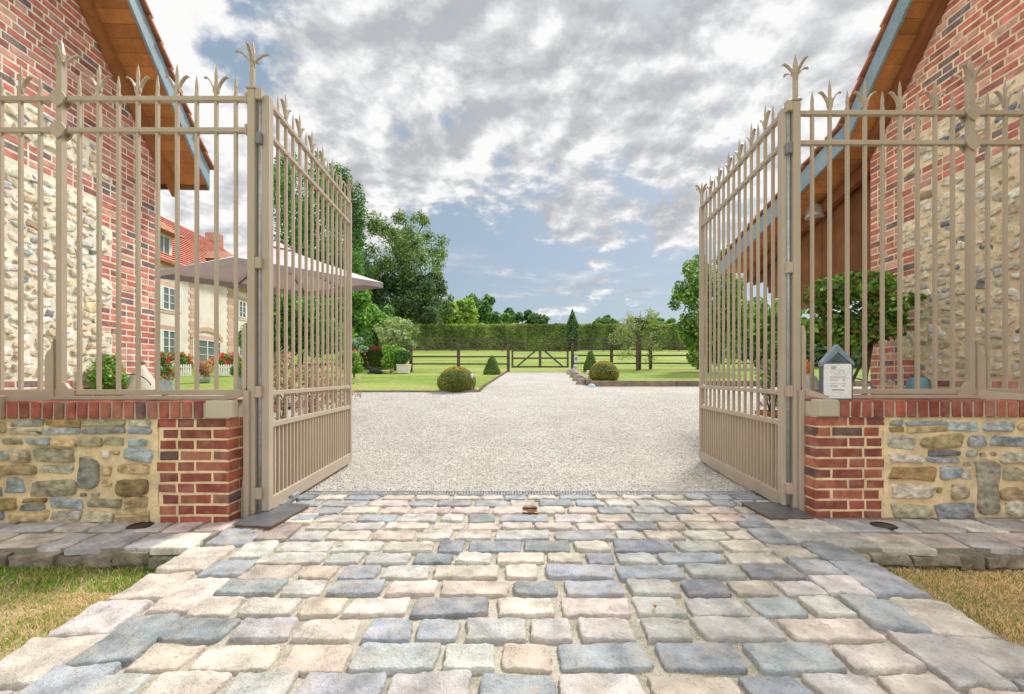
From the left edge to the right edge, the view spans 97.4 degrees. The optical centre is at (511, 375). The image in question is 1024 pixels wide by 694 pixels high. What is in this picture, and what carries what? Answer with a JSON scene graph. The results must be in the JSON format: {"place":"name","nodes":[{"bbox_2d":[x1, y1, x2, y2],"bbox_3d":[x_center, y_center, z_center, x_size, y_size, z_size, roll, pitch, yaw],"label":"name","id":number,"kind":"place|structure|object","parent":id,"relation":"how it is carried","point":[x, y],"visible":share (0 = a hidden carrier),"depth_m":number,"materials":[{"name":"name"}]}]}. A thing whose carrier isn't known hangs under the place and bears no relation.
{"place":"outdoors","nodes":[
{"label":"outdoors","id":0,"kind":"place"},
{"bbox_2d":[0,563,155,659],"bbox_3d":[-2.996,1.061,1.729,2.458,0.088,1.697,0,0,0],"label":"grass","id":1,"kind":"structure","parent":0,"point":[46,574],"depth_m":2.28,"materials":[{"name":"green plant"}]},
{"bbox_2d":[0,517,243,569],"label":"pavement","id":2,"kind":"structure","parent":0,"point":[165,545],"depth_m":2.63,"materials":[{"name":"stone"}]},
{"bbox_2d":[126,521,153,529],"bbox_3d":[-2.420,0.977,2.930,0.144,0.019,0.142,0,0,0],"label":"drain cover","id":3,"kind":"object","parent":2,"relation":"on","point":[140,525],"visible":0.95,"depth_m":2.93,"materials":[{"name":"metal"}]},
{"bbox_2d":[134,350,870,573],"bbox_3d":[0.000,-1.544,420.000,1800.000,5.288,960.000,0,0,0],"label":"ground","id":4,"kind":"structure","parent":0,"point":[421,377],"depth_m":23.59,"materials":[{"name":"green plant"}]},
{"bbox_2d":[0,0,213,388],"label":"flint barn","id":5,"kind":"structure","parent":4,"relation":"on","point":[115,39],"depth_m":4.85,"materials":[{"name":"stone"}]},
{"bbox_2d":[0,398,242,523],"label":"garden wall","id":6,"kind":"structure","parent":4,"relation":"on","point":[131,461],"depth_m":2.99,"materials":[{"name":"stone"}]},
{"bbox_2d":[0,40,246,418],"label":"iron railing","id":7,"kind":"object","parent":6,"relation":"on","point":[57,386],"visible":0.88,"depth_m":3.15,"materials":[{"name":"beige metal"}]},
{"bbox_2d":[173,352,193,371],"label":"geranium","id":8,"kind":"object","parent":4,"relation":"on","point":[184,359],"visible":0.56,"depth_m":17.08,"materials":[{"name":"green plant"}]},
{"bbox_2d":[180,364,191,375],"bbox_3d":[-12.043,-0.219,16.510,0.555,0.430,0.040,0,0,0],"label":"picket fence","id":9,"kind":"object","parent":4,"relation":"on","point":[186,367],"visible":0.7,"depth_m":16.49,"materials":[{"name":"white wood"}]},
{"bbox_2d":[199,375,210,381],"bbox_3d":[-9.324,0.083,13.600,0.416,0.220,0.420,0,0,41],"label":"zinc tub","id":10,"kind":"object","parent":4,"relation":"on","point":[202,378],"visible":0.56,"depth_m":13.47,"materials":[{"name":"grey metal"}]},
{"bbox_2d":[191,357,213,375],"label":"potted flowers","id":11,"kind":"object","parent":10,"relation":"in","point":[204,370],"visible":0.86,"depth_m":13.49,"materials":[{"name":"orange plant"}]},
{"bbox_2d":[210,352,229,371],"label":"geranium","id":12,"kind":"object","parent":4,"relation":"on","point":[221,357],"visible":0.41,"depth_m":17.04,"materials":[{"name":"red plant"}]},
{"bbox_2d":[160,216,282,364],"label":"manor house","id":13,"kind":"structure","parent":4,"relation":"on","point":[206,302],"depth_m":26.46,"materials":[{"name":"beige paint"}]},
{"bbox_2d":[163,285,174,311],"bbox_3d":[-18.009,-4.054,23.613,0.070,1.233,0.943,0,0,-2],"label":"window","id":14,"kind":"structure","parent":13,"relation":"in","point":[168,292],"depth_m":23.60,"materials":[{"name":"white glass"}]},
{"bbox_2d":[163,329,174,354],"bbox_3d":[-18.009,-1.758,23.613,0.070,1.312,0.943,0,0,-2],"label":"window","id":15,"kind":"structure","parent":13,"relation":"in","point":[168,335],"depth_m":23.61,"materials":[{"name":"white glass"}]},
{"bbox_2d":[193,338,220,362],"bbox_3d":[-18.136,-1.250,26.769,0.070,1.800,2.600,0,0,-2],"label":"door","id":16,"kind":"structure","parent":13,"relation":"in","point":[206,347],"depth_m":26.62,"materials":[{"name":"white glass"}]},
{"bbox_2d":[238,341,241,355],"bbox_3d":[-18.285,-1.966,30.501,0.070,1.220,0.861,0,0,-2],"label":"window","id":17,"kind":"structure","parent":13,"relation":"in","point":[239,348],"depth_m":30.30,"materials":[{"name":"white glass"}]},
{"bbox_2d":[238,300,245,318],"bbox_3d":[-18.285,-4.507,30.501,0.070,1.152,0.861,0,0,-2],"label":"window","id":18,"kind":"structure","parent":13,"relation":"in","point":[241,304],"depth_m":30.42,"materials":[{"name":"white glass"}]},
{"bbox_2d":[219,364,231,375],"bbox_3d":[-10.564,-0.219,16.510,0.725,0.430,0.040,0,0,0],"label":"picket fence","id":19,"kind":"object","parent":4,"relation":"on","point":[224,367],"visible":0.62,"depth_m":16.49,"materials":[{"name":"white wood"}]},
{"bbox_2d":[223,352,241,366],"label":"geranium","id":20,"kind":"object","parent":4,"relation":"on","point":[229,358],"visible":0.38,"depth_m":16.91,"materials":[{"name":"red plant"}]},
{"bbox_2d":[238,376,241,388],"bbox_3d":[-6.951,0.181,11.500,0.278,0.340,0.252,0,0,-41],"label":"zinc tub","id":21,"kind":"object","parent":4,"relation":"on","point":[239,382],"visible":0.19,"depth_m":11.40,"materials":[{"name":"grey metal"}]},
{"bbox_2d":[229,361,241,376],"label":"potted flowers","id":22,"kind":"object","parent":21,"relation":"in","point":[231,371],"visible":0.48,"depth_m":11.38,"materials":[{"name":"green plant"}]},
{"bbox_2d":[238,293,357,364],"bbox_3d":[-11.200,-2.562,24.117,6.062,4.256,5.372,0,0,0],"label":"garden tree","id":23,"kind":"object","parent":4,"relation":"on","point":[281,324],"visible":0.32,"depth_m":23.18,"materials":[{"name":"green plant"}]},
{"bbox_2d":[273,151,366,346],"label":"ash tree","id":24,"kind":"object","parent":4,"relation":"on","point":[359,265],"visible":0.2,"depth_m":41.75,"materials":[{"name":"green plant"}]},
{"bbox_2d":[325,162,375,294],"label":"ash tree","id":25,"kind":"object","parent":4,"relation":"on","point":[358,222],"visible":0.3,"depth_m":47.85,"materials":[{"name":"green plant"}]},
{"bbox_2d":[338,349,366,376],"bbox_3d":[-5.494,-0.450,15.469,1.079,1.000,0.918,0,0,0],"label":"rose bush","id":26,"kind":"object","parent":4,"relation":"on","point":[356,367],"visible":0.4,"depth_m":15.40,"materials":[{"name":"green plant"}]},
{"bbox_2d":[324,290,389,345],"bbox_3d":[-9.433,-3.067,27.118,4.056,4.748,3.375,0,0,-27],"label":"garden tree","id":27,"kind":"object","parent":4,"relation":"on","point":[364,312],"visible":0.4,"depth_m":26.32,"materials":[{"name":"green plant"}]},
{"bbox_2d":[352,337,368,352],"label":"blue shrub","id":28,"kind":"object","parent":4,"relation":"on","point":[357,344],"visible":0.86,"depth_m":20.36,"materials":[{"name":"green plant"}]},
{"bbox_2d":[356,346,389,369],"bbox_3d":[-6.558,-0.830,21.525,1.585,1.192,0.825,0,0,0],"label":"beech hedge","id":29,"kind":"object","parent":4,"relation":"on","point":[374,355],"visible":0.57,"depth_m":21.19,"materials":[{"name":"green plant"}]},
{"bbox_2d":[367,366,385,373],"bbox_3d":[-5.453,-0.255,18.200,0.804,0.357,0.337,0,0,0],"label":"dog","id":30,"kind":"object","parent":4,"relation":"on","point":[374,370],"visible":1,"depth_m":18.11},
{"bbox_2d":[361,304,397,346],"bbox_3d":[-10.279,-3.386,33.934,3.794,4.130,2.629,0,0,18],"label":"garden tree","id":31,"kind":"object","parent":4,"relation":"on","point":[371,335],"visible":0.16,"depth_m":33.49,"materials":[{"name":"green plant"}]},
{"bbox_2d":[361,273,403,310],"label":"oak tree","id":32,"kind":"object","parent":4,"relation":"on","point":[379,295],"visible":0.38,"depth_m":50.75,"materials":[{"name":"green plant"}]},
{"bbox_2d":[380,345,398,372],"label":"clipped bush","id":33,"kind":"object","parent":4,"relation":"on","point":[389,356],"visible":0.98,"depth_m":18.82,"materials":[{"name":"green plant"}]},
{"bbox_2d":[371,317,418,370],"bbox_3d":[-5.472,-1.434,20.473,2.088,2.556,1.700,0,0,19],"label":"young tree","id":34,"kind":"object","parent":4,"relation":"on","point":[390,336],"visible":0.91,"depth_m":20.40,"materials":[{"name":"green plant"}]},
{"bbox_2d":[394,347,405,365],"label":"clipped bush","id":35,"kind":"object","parent":4,"relation":"on","point":[400,348],"visible":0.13,"depth_m":18.92,"materials":[{"name":"green plant"}]},
{"bbox_2d":[352,208,453,324],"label":"oak tree","id":36,"kind":"object","parent":4,"relation":"on","point":[404,250],"visible":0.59,"depth_m":52.18,"materials":[{"name":"green plant"}]},
{"bbox_2d":[396,364,411,372],"bbox_3d":[-4.488,-0.299,18.700,0.530,0.360,0.530,0,0,0],"label":"planter","id":37,"kind":"object","parent":4,"relation":"on","point":[403,368],"visible":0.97,"depth_m":18.48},
{"bbox_2d":[396,349,411,363],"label":"potted shrub","id":38,"kind":"object","parent":37,"relation":"in","point":[403,357],"visible":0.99,"depth_m":18.53,"materials":[{"name":"green plant"}]},
{"bbox_2d":[386,270,454,323],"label":"oak tree","id":39,"kind":"object","parent":4,"relation":"on","point":[429,313],"visible":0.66,"depth_m":51.70,"materials":[{"name":"green plant"}]},
{"bbox_2d":[338,371,506,391],"bbox_3d":[-5.104,0.116,15.260,9.792,0.649,8.460,0,0,0],"label":"lawn edging","id":40,"kind":"object","parent":4,"relation":"on","point":[486,384],"visible":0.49,"depth_m":11.03,"materials":[{"name":"brown wood"}]},
{"bbox_2d":[439,301,463,323],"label":"distant tree","id":41,"kind":"object","parent":4,"relation":"on","point":[456,317],"visible":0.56,"depth_m":59.48,"materials":[{"name":"green plant"}]},
{"bbox_2d":[436,366,475,391],"bbox_3d":[-1.401,0.094,11.350,0.992,0.701,0.992,0,0,0],"label":"ball topiary","id":42,"kind":"object","parent":4,"relation":"on","point":[455,379],"visible":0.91,"depth_m":11.00,"materials":[{"name":"green plant"}]},
{"bbox_2d":[409,344,509,371],"bbox_3d":[-2.292,-0.736,19.678,4.390,1.308,0.173,0,0,0],"label":"rail fence","id":43,"kind":"object","parent":4,"relation":"on","point":[458,356],"visible":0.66,"depth_m":19.59,"materials":[{"name":"brown wood"}]},
{"bbox_2d":[511,350,568,367],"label":"paddock gate","id":44,"kind":"structure","parent":43,"relation":"attached to","point":[540,358],"depth_m":19.59,"materials":[{"name":"brown wood"}]},
{"bbox_2d":[454,297,478,323],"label":"distant tree","id":45,"kind":"object","parent":4,"relation":"on","point":[468,310],"visible":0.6,"depth_m":61.25,"materials":[{"name":"green plant"}]},
{"bbox_2d":[463,293,476,323],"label":"distant tree","id":46,"kind":"object","parent":4,"relation":"on","point":[472,295],"visible":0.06,"depth_m":78.22,"materials":[{"name":"green plant"}]},
{"bbox_2d":[473,294,502,323],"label":"distant tree","id":47,"kind":"object","parent":4,"relation":"on","point":[484,307],"visible":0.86,"depth_m":74.71,"materials":[{"name":"green plant"}]},
{"bbox_2d":[483,355,500,374],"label":"cone topiary","id":48,"kind":"object","parent":4,"relation":"on","point":[491,367],"visible":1,"depth_m":17.82,"materials":[{"name":"green plant"}]},
{"bbox_2d":[500,312,510,324],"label":"distant tree","id":49,"kind":"object","parent":4,"relation":"on","point":[506,317],"visible":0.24,"depth_m":79.07,"materials":[{"name":"green plant"}]},
{"bbox_2d":[504,307,523,323],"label":"distant tree","id":50,"kind":"object","parent":4,"relation":"on","point":[516,318],"visible":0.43,"depth_m":88.99,"materials":[{"name":"green plant"}]},
{"bbox_2d":[371,338,693,350],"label":"rail fence","id":51,"kind":"object","parent":4,"relation":"on","point":[552,346],"visible":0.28,"depth_m":45.90,"materials":[{"name":"brown wood"}]},
{"bbox_2d":[520,309,550,323],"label":"distant tree","id":52,"kind":"object","parent":4,"relation":"on","point":[530,316],"visible":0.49,"depth_m":91.11,"materials":[{"name":"green plant"}]},
{"bbox_2d":[368,322,770,349],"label":"clipped hedge","id":53,"kind":"object","parent":4,"relation":"on","point":[517,330],"visible":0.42,"depth_m":50.02,"materials":[{"name":"green plant"}]},
{"bbox_2d":[565,309,579,350],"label":"columnar yew","id":54,"kind":"object","parent":4,"relation":"on","point":[572,326],"visible":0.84,"depth_m":46.63,"materials":[{"name":"green plant"}]},
{"bbox_2d":[592,314,618,323],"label":"distant tree","id":55,"kind":"object","parent":4,"relation":"on","point":[606,319],"visible":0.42,"depth_m":89.14,"materials":[{"name":"green plant"}]},
{"bbox_2d":[626,317,646,323],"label":"distant tree","id":56,"kind":"object","parent":4,"relation":"on","point":[641,321],"visible":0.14,"depth_m":93.08,"materials":[{"name":"green plant"}]},
{"bbox_2d":[645,317,675,324],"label":"distant tree","id":57,"kind":"object","parent":4,"relation":"on","point":[668,321],"visible":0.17,"depth_m":88.77,"materials":[{"name":"green plant"}]},
{"bbox_2d":[572,368,870,385],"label":"timber kerb","id":58,"kind":"structure","parent":4,"relation":"on","point":[652,383],"depth_m":12.22,"materials":[{"name":"brown wood"}]},
{"bbox_2d":[726,296,806,368],"bbox_3d":[11.817,-1.929,21.171,3.669,3.700,3.739,0,0,0],"label":"lime tree","id":59,"kind":"object","parent":4,"relation":"on","point":[803,311],"visible":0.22,"depth_m":20.46,"materials":[{"name":"green plant"}]},
{"bbox_2d":[806,315,870,367],"bbox_3d":[17.195,-1.726,23.821,4.989,3.328,5.009,0,0,37],"label":"lime tree","id":60,"kind":"object","parent":4,"relation":"on","point":[856,359],"visible":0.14,"depth_m":22.90,"materials":[{"name":"green plant"}]},
{"bbox_2d":[716,0,1023,388],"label":"flint barn","id":61,"kind":"structure","parent":4,"relation":"on","point":[920,46],"depth_m":4.62,"materials":[{"name":"brick"}]},
{"bbox_2d":[804,201,824,219],"bbox_3d":[4.427,-2.521,6.523,0.320,0.432,0.256,0,0,33],"label":"wall lamp","id":62,"kind":"object","parent":61,"relation":"attached to","point":[818,211],"visible":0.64,"depth_m":6.46,"materials":[{"name":"metal"}]},
{"bbox_2d":[804,398,1023,518],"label":"garden wall","id":63,"kind":"structure","parent":4,"relation":"on","point":[922,458],"depth_m":3.11,"materials":[{"name":"stone"}]},
{"bbox_2d":[818,344,853,399],"bbox_3d":[2.283,-0.027,3.169,0.226,0.388,0.042,0,0,0],"label":"notice box","id":64,"kind":"object","parent":63,"relation":"on","point":[835,363],"visible":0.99,"depth_m":3.15,"materials":[{"name":"white paper"}]},
{"bbox_2d":[801,58,1023,399],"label":"iron railing","id":65,"kind":"object","parent":63,"relation":"on","point":[976,385],"visible":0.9,"depth_m":3.32,"materials":[{"name":"beige metal"}]},
{"bbox_2d":[0,494,1023,693],"bbox_3d":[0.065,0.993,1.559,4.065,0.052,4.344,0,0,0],"label":"paved drive","id":66,"kind":"structure","parent":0,"point":[949,646],"depth_m":1.86,"materials":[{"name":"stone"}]},
{"bbox_2d":[205,40,269,517],"bbox_3d":[-1.881,-0.685,3.079,0.191,3.330,0.357,0,0,35],"label":"gate post","id":67,"kind":"object","parent":66,"relation":"on","point":[250,392],"visible":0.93,"depth_m":3.12,"materials":[{"name":"beige metal"}]},
{"bbox_2d":[261,95,357,511],"bbox_3d":[-1.788,-0.634,4.157,0.176,3.212,1.993,0,0,-3],"label":"gate leaf","id":68,"kind":"object","parent":67,"relation":"attached to","point":[301,452],"visible":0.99,"depth_m":3.78,"materials":[{"name":"beige paint"}]},
{"bbox_2d":[233,503,309,529],"bbox_3d":[-1.650,0.977,3.130,0.273,0.047,0.524,0,0,4],"label":"motor plate","id":69,"kind":"object","parent":66,"relation":"on","point":[271,519],"visible":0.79,"depth_m":3.05,"materials":[{"name":"metal"}]},
{"bbox_2d":[6,491,1023,692],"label":"loose grit","id":70,"kind":"object","parent":66,"relation":"on","point":[546,560],"visible":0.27,"depth_m":2.94,"materials":[{"name":"grey gravel"}]},
{"bbox_2d":[300,491,759,495],"bbox_3d":[0.125,1.002,3.804,4.250,0.036,0.104,0,0,0],"label":"channel drain","id":71,"kind":"object","parent":66,"relation":"in","point":[396,493],"visible":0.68,"depth_m":3.81,"materials":[{"name":"metal"}]},
{"bbox_2d":[522,507,538,514],"bbox_3d":[0.133,0.983,3.277,0.115,0.034,0.115,0,0,0],"label":"gate stop","id":72,"kind":"object","parent":66,"relation":"on","point":[530,510],"visible":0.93,"depth_m":3.27,"materials":[{"name":"metal"}]},
{"bbox_2d":[740,501,815,519],"bbox_3d":[1.897,0.977,3.225,0.325,0.047,0.390,0,0,0],"label":"motor plate","id":73,"kind":"object","parent":66,"relation":"on","point":[773,510],"visible":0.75,"depth_m":3.18,"materials":[{"name":"metal"}]},
{"bbox_2d":[782,54,838,511],"bbox_3d":[2.120,-0.685,3.220,0.205,3.330,0.368,0,0,-38],"label":"gate post","id":74,"kind":"object","parent":66,"relation":"on","point":[796,391],"visible":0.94,"depth_m":3.26,"materials":[{"name":"beige metal"}]},
{"bbox_2d":[695,105,787,505],"bbox_3d":[2.104,-0.634,4.287,0.176,3.212,1.979,0,0,5],"label":"gate leaf","id":75,"kind":"object","parent":74,"relation":"attached to","point":[745,448],"visible":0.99,"depth_m":4.00,"materials":[{"name":"beige paint"}]},
{"bbox_2d":[146,0,891,347],"label":"sky","id":76,"kind":"structure","parent":0,"point":[561,149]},
{"bbox_2d":[237,372,870,492],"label":"gravel courtyard","id":77,"kind":"structure","parent":0,"point":[523,390],"depth_m":6.61,"materials":[{"name":"beige gravel"}]},
{"bbox_2d":[86,350,128,388],"bbox_3d":[-4.477,0.092,4.990,0.499,0.763,0.530,0,0,0],"label":"box bush","id":78,"kind":"object","parent":77,"relation":"on","point":[108,378],"visible":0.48,"depth_m":4.90,"materials":[{"name":"green plant"}]},
{"bbox_2d":[123,361,154,388],"bbox_3d":[-4.243,0.412,5.150,0.415,1.175,0.410,0,0,0],"label":"garden jug","id":79,"kind":"object","parent":77,"relation":"on","point":[147,380],"visible":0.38,"depth_m":5.07,"materials":[{"name":"ceramic"}]},
{"bbox_2d":[160,379,173,388],"bbox_3d":[-8.174,0.262,10.600,0.344,0.360,0.346,0,0,42],"label":"zinc tub","id":80,"kind":"object","parent":77,"relation":"on","point":[165,384],"visible":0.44,"depth_m":10.49,"materials":[{"name":"grey metal"}]},
{"bbox_2d":[160,351,181,381],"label":"potted flowers","id":81,"kind":"object","parent":80,"relation":"in","point":[168,373],"visible":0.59,"depth_m":10.52,"materials":[{"name":"green plant"}]},
{"bbox_2d":[160,242,382,406],"bbox_3d":[-4.760,-1.048,8.999,2.355,3.304,3.518,0,0,43],"label":"parasol","id":82,"kind":"object","parent":77,"relation":"on","point":[226,273],"visible":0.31,"depth_m":9.07,"materials":[{"name":"fabric"}]},
{"bbox_2d":[273,348,303,418],"bbox_3d":[-3.328,0.192,6.599,0.571,1.211,0.494,0,0,0],"label":"pink shrub","id":83,"kind":"object","parent":77,"relation":"on","point":[282,381],"visible":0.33,"depth_m":6.58,"materials":[{"name":"green plant"}]},
{"bbox_2d":[295,356,330,412],"bbox_3d":[-3.210,0.227,7.195,0.579,1.192,0.623,0,0,-34],"label":"pink shrub","id":84,"kind":"object","parent":77,"relation":"on","point":[309,386],"visible":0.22,"depth_m":7.17,"materials":[{"name":"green plant"}]},
{"bbox_2d":[314,362,360,407],"bbox_3d":[-3.019,0.289,7.661,0.815,1.096,0.716,0,0,12],"label":"pink shrub","id":85,"kind":"object","parent":77,"relation":"on","point":[359,394],"visible":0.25,"depth_m":7.66,"materials":[{"name":"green plant"}]},
{"bbox_2d":[570,371,577,377],"bbox_3d":[2.212,-0.054,16.006,0.335,0.260,0.338,0,0,0],"label":"edging stone","id":86,"kind":"object","parent":77,"relation":"on","point":[572,373],"visible":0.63,"depth_m":15.89,"materials":[{"name":"beige stone"}]},
{"bbox_2d":[572,374,581,380],"bbox_3d":[2.091,0.060,14.301,0.380,0.240,0.363,0,0,0],"label":"edging stone","id":87,"kind":"object","parent":77,"relation":"on","point":[576,377],"visible":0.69,"depth_m":14.18,"materials":[{"name":"beige stone"}]},
{"bbox_2d":[576,378,585,384],"bbox_3d":[1.979,0.156,12.898,0.296,0.220,0.306,0,0,-33],"label":"edging stone","id":88,"kind":"object","parent":77,"relation":"on","point":[581,381],"visible":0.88,"depth_m":12.79,"materials":[{"name":"beige stone"}]},
{"bbox_2d":[755,410,777,418],"bbox_3d":[2.831,0.690,4.900,0.330,0.620,0.327,0,0,0],"label":"terracotta pot","id":89,"kind":"object","parent":77,"relation":"on","point":[769,413],"visible":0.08,"depth_m":4.78,"materials":[{"name":"orange ceramic"}]},
{"bbox_2d":[754,357,777,411],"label":"potted flowers","id":90,"kind":"object","parent":89,"relation":"in","point":[769,380],"visible":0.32,"depth_m":4.88,"materials":[{"name":"green plant"}]},
{"bbox_2d":[801,269,926,388],"bbox_3d":[3.584,-0.062,4.821,1.264,2.173,1.167,0,0,0],"label":"laurel bush","id":91,"kind":"object","parent":77,"relation":"on","point":[838,301],"visible":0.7,"depth_m":4.50,"materials":[{"name":"green plant"}]},
{"bbox_2d":[902,375,931,388],"bbox_3d":[4.131,0.496,4.620,0.358,1.008,0.280,0,0,0],"label":"watering can","id":92,"kind":"object","parent":77,"relation":"on","point":[925,382],"visible":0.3,"depth_m":4.58,"materials":[{"name":"blue metal"}]},
{"bbox_2d":[577,369,870,380],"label":"lawn","id":93,"kind":"structure","parent":0,"point":[660,375],"depth_m":15.65,"materials":[{"name":"green plant"}]},
{"bbox_2d":[583,350,595,371],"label":"cone topiary","id":94,"kind":"object","parent":93,"relation":"on","point":[590,362],"visible":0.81,"depth_m":17.37,"materials":[{"name":"green plant"}]},
{"bbox_2d":[589,361,619,380],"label":"ball topiary","id":95,"kind":"object","parent":93,"relation":"on","point":[603,371],"visible":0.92,"depth_m":12.60,"materials":[{"name":"green plant"}]},
{"bbox_2d":[636,341,638,370],"bbox_3d":[5.132,-0.766,18.405,0.110,1.331,0.110,0,0,0],"label":"fence post","id":96,"kind":"object","parent":93,"relation":"on","point":[637,355],"visible":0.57,"depth_m":18.35,"materials":[{"name":"brown wood"}]},
{"bbox_2d":[607,307,668,369],"bbox_3d":[5.360,-1.514,19.084,2.262,2.762,1.933,0,0,-24],"label":"young tree","id":97,"kind":"object","parent":93,"relation":"on","point":[639,331],"visible":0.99,"depth_m":18.95,"materials":[{"name":"green plant"}]},
{"bbox_2d":[667,245,755,372],"bbox_3d":[7.668,-2.466,17.057,2.904,4.909,2.678,0,0,36],"label":"lime tree","id":98,"kind":"object","parent":93,"relation":"on","point":[687,330],"visible":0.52,"depth_m":16.80,"materials":[{"name":"green plant"}]},
{"bbox_2d":[571,344,861,368],"bbox_3d":[9.927,-0.751,19.679,14.676,1.338,0.162,0,0,0],"label":"rail fence","id":99,"kind":"object","parent":93,"relation":"on","point":[611,349],"visible":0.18,"depth_m":19.60,"materials":[{"name":"brown wood"}]},
{"bbox_2d":[805,361,818,397],"bbox_3d":[3.474,0.410,5.300,0.280,1.180,0.276,0,0,0],"label":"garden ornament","id":100,"kind":"object","parent":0,"point":[816,383],"visible":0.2,"depth_m":5.21,"materials":[{"name":"white"}]},
{"bbox_2d":[788,517,1023,570],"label":"pavement","id":101,"kind":"structure","parent":0,"point":[912,543],"depth_m":2.67,"materials":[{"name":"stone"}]},
{"bbox_2d":[870,521,897,529],"bbox_3d":[2.420,0.977,2.930,0.144,0.019,0.142,0,0,0],"label":"drain cover","id":102,"kind":"object","parent":101,"relation":"on","point":[888,526],"visible":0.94,"depth_m":2.93,"materials":[{"name":"metal"}]},
{"bbox_2d":[880,565,1023,646],"bbox_3d":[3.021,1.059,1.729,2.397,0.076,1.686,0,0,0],"label":"grass","id":103,"kind":"structure","parent":0,"point":[979,588],"depth_m":2.26,"materials":[{"name":"plant"}]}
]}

